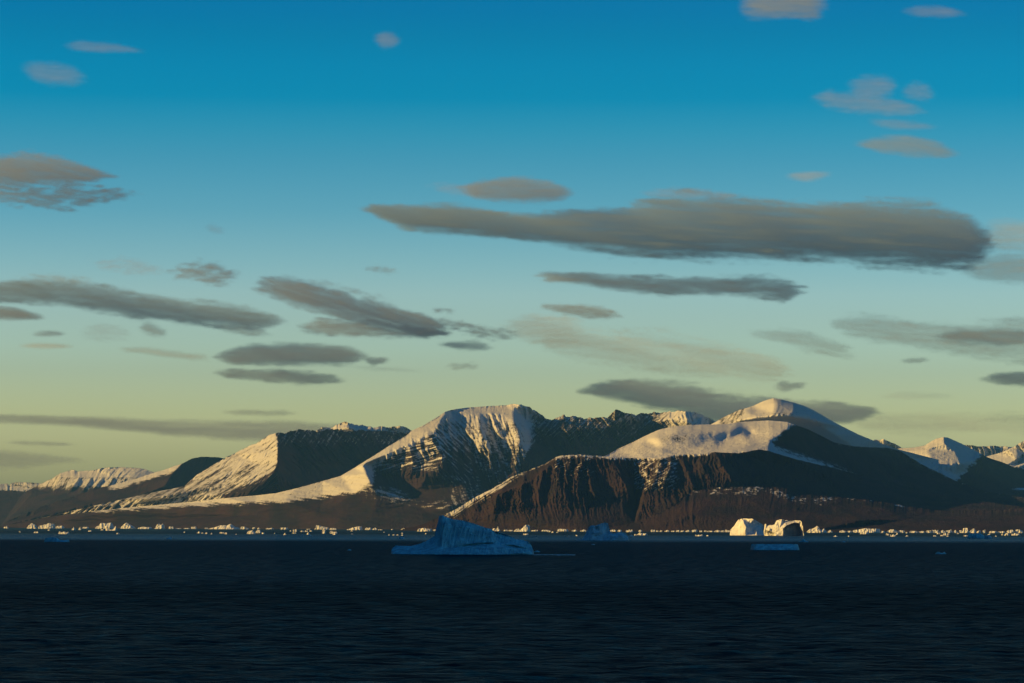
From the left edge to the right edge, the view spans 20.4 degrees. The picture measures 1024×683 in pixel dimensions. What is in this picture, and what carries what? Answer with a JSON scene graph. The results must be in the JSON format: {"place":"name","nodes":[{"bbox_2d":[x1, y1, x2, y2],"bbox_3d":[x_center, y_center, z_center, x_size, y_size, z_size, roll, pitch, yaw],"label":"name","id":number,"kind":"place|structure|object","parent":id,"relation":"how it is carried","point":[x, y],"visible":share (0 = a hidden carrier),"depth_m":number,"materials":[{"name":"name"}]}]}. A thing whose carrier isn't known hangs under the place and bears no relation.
{"place":"outdoors","nodes":[
{"label":"outdoors","id":0,"kind":"place"},
{"bbox_2d":[0,482,40,491],"bbox_3d":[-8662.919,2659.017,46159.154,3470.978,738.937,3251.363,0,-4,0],"label":"mountain","id":1,"kind":"structure","parent":0,"point":[21,486],"depth_m":45572.34,"materials":[{"name":"white snow"}]},
{"bbox_2d":[0,467,154,526],"bbox_3d":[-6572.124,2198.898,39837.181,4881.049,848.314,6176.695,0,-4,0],"label":"mountain","id":2,"kind":"structure","parent":0,"point":[59,487],"depth_m":38673.37,"materials":[{"name":"white snow"}]},
{"bbox_2d":[1,457,223,526],"bbox_3d":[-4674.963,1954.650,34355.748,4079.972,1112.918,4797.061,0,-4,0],"label":"mountain","id":3,"kind":"structure","parent":0,"point":[182,474],"depth_m":33191.96,"materials":[{"name":"white snow"}]},
{"bbox_2d":[39,429,408,518],"bbox_3d":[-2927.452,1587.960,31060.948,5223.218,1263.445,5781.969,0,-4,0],"label":"mountain","id":4,"kind":"structure","parent":0,"point":[278,462],"depth_m":29697.05,"materials":[{"name":"white snow"}]},
{"bbox_2d":[0,404,714,529],"bbox_3d":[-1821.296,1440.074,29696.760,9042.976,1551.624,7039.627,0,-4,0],"label":"mountain","id":5,"kind":"structure","parent":0,"point":[446,462],"depth_m":27899.75,"materials":[{"name":"white snow"}]},
{"bbox_2d":[316,422,411,433],"bbox_3d":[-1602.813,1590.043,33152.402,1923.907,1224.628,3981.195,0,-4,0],"label":"mountain","id":6,"kind":"structure","parent":0,"point":[345,426],"depth_m":32182.96,"materials":[{"name":"white snow"}]},
{"bbox_2d":[0,528,1023,682],"bbox_3d":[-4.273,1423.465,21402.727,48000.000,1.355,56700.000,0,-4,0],"label":"sea","id":7,"kind":"structure","parent":0,"point":[83,605],"depth_m":1039.73,"materials":[{"name":"liquid"}]},
{"bbox_2d":[27,523,36,528],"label":"iceberg","id":8,"kind":"object","parent":7,"relation":"on","point":[32,526],"visible":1,"depth_m":25328.60,"materials":[{"name":"white ice"}]},
{"bbox_2d":[38,523,54,528],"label":"iceberg","id":9,"kind":"object","parent":7,"relation":"on","point":[49,526],"visible":1,"depth_m":24855.47,"materials":[{"name":"white ice"}]},
{"bbox_2d":[44,537,69,541],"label":"iceberg","id":10,"kind":"object","parent":7,"relation":"on","point":[51,539],"visible":0.81,"depth_m":5165.55,"materials":[{"name":"blue ice"}]},
{"bbox_2d":[95,523,113,528],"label":"iceberg","id":11,"kind":"object","parent":7,"relation":"on","point":[105,525],"visible":0.94,"depth_m":25757.65,"materials":[{"name":"white ice"}]},
{"bbox_2d":[120,523,134,528],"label":"iceberg","id":12,"kind":"object","parent":7,"relation":"on","point":[125,525],"visible":1,"depth_m":27376.84,"materials":[{"name":"white ice"}]},
{"bbox_2d":[155,524,164,528],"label":"iceberg","id":13,"kind":"object","parent":7,"relation":"on","point":[159,526],"visible":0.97,"depth_m":26679.76,"materials":[{"name":"white ice"}]},
{"bbox_2d":[209,524,239,528],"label":"iceberg","id":14,"kind":"object","parent":7,"relation":"on","point":[230,526],"visible":0.86,"depth_m":25219.88,"materials":[{"name":"white ice"}]},
{"bbox_2d":[314,525,328,529],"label":"iceberg","id":15,"kind":"object","parent":7,"relation":"on","point":[320,528],"visible":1,"depth_m":24656.26,"materials":[{"name":"white ice"}]},
{"bbox_2d":[347,526,361,529],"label":"iceberg","id":16,"kind":"object","parent":7,"relation":"on","point":[358,528],"visible":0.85,"depth_m":22509.34,"materials":[{"name":"white ice"}]},
{"bbox_2d":[417,528,431,530],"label":"iceberg","id":17,"kind":"object","parent":7,"relation":"on","point":[422,529],"visible":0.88,"depth_m":16983.81,"materials":[{"name":"white ice"}]},
{"bbox_2d":[391,515,533,554],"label":"iceberg","id":18,"kind":"object","parent":7,"relation":"on","point":[456,537],"visible":0.99,"depth_m":3074.50,"materials":[{"name":"blue ice"}]},
{"bbox_2d":[514,525,529,531],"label":"iceberg","id":19,"kind":"object","parent":7,"relation":"on","point":[525,528],"visible":1,"depth_m":17442.61,"materials":[{"name":"white ice"}]},
{"bbox_2d":[580,523,628,540],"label":"iceberg","id":20,"kind":"object","parent":7,"relation":"on","point":[600,532],"visible":0.9,"depth_m":6316.88,"materials":[{"name":"blue ice"}]},
{"bbox_2d":[730,518,763,534],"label":"iceberg","id":21,"kind":"object","parent":7,"relation":"on","point":[744,526],"visible":0.94,"depth_m":10629.10,"materials":[{"name":"white ice"}]},
{"bbox_2d":[750,544,798,549],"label":"iceberg","id":22,"kind":"object","parent":7,"relation":"on","point":[774,546],"visible":0.91,"depth_m":3777.80,"materials":[{"name":"blue ice"}]},
{"bbox_2d":[764,519,803,535],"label":"iceberg","id":23,"kind":"object","parent":7,"relation":"on","point":[781,527],"visible":0.99,"depth_m":10346.18,"materials":[{"name":"white ice"}]},
{"bbox_2d":[806,526,826,532],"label":"iceberg","id":24,"kind":"object","parent":7,"relation":"on","point":[816,529],"visible":0.98,"depth_m":16635.69,"materials":[{"name":"white ice"}]},
{"bbox_2d":[852,528,880,532],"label":"iceberg","id":25,"kind":"object","parent":7,"relation":"on","point":[868,530],"visible":0.93,"depth_m":17537.08,"materials":[{"name":"white ice"}]},
{"bbox_2d":[886,529,897,532],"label":"iceberg","id":26,"kind":"object","parent":7,"relation":"on","point":[892,531],"visible":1,"depth_m":17551.63,"materials":[{"name":"white ice"}]},
{"bbox_2d":[961,528,969,532],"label":"iceberg","id":27,"kind":"object","parent":7,"relation":"on","point":[965,530],"visible":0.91,"depth_m":17443.02,"materials":[{"name":"white ice"}]},
{"bbox_2d":[967,533,983,537],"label":"iceberg","id":28,"kind":"object","parent":7,"relation":"on","point":[974,535],"visible":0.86,"depth_m":8264.00,"materials":[{"name":"blue ice"}]},
{"bbox_2d":[0,0,1023,484],"label":"sky","id":29,"kind":"structure","parent":0,"point":[226,226],"materials":[{"name":"blue"}]},
{"bbox_2d":[395,449,1023,531],"bbox_3d":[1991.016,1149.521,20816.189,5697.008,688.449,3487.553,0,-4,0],"label":"mountain","id":30,"kind":"structure","parent":0,"point":[579,492],"depth_m":19861.46,"materials":[{"name":"brown stone"}]},
{"bbox_2d":[605,420,1023,506],"bbox_3d":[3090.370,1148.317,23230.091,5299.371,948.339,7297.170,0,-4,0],"label":"mountain","id":31,"kind":"structure","parent":0,"point":[790,440],"depth_m":22198.85,"materials":[{"name":"white snow"}]},
{"bbox_2d":[711,398,938,472],"bbox_3d":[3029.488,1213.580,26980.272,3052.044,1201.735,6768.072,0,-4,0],"label":"mountain","id":32,"kind":"structure","parent":0,"point":[773,409],"depth_m":25435.28,"materials":[{"name":"white snow"}]},
{"bbox_2d":[640,486,1023,532],"bbox_3d":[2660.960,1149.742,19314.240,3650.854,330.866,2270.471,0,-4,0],"label":"mountain","id":33,"kind":"structure","parent":0,"point":[720,509],"depth_m":18844.97,"materials":[{"name":"brown stone"}]},
{"bbox_2d":[873,439,1011,456],"bbox_3d":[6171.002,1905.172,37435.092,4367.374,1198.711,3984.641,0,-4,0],"label":"mountain","id":34,"kind":"structure","parent":0,"point":[986,451],"depth_m":36943.18,"materials":[{"name":"white snow"}]},
{"bbox_2d":[899,437,1023,497],"bbox_3d":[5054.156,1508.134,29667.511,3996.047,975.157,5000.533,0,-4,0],"label":"mountain","id":35,"kind":"structure","parent":0,"point":[962,463],"depth_m":28799.35,"materials":[{"name":"white snow"}]},
{"bbox_2d":[987,441,1023,469],"bbox_3d":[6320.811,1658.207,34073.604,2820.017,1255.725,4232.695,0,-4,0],"label":"mountain","id":36,"kind":"structure","parent":0,"point":[1013,456],"depth_m":33541.02,"materials":[{"name":"white snow"}]}
]}

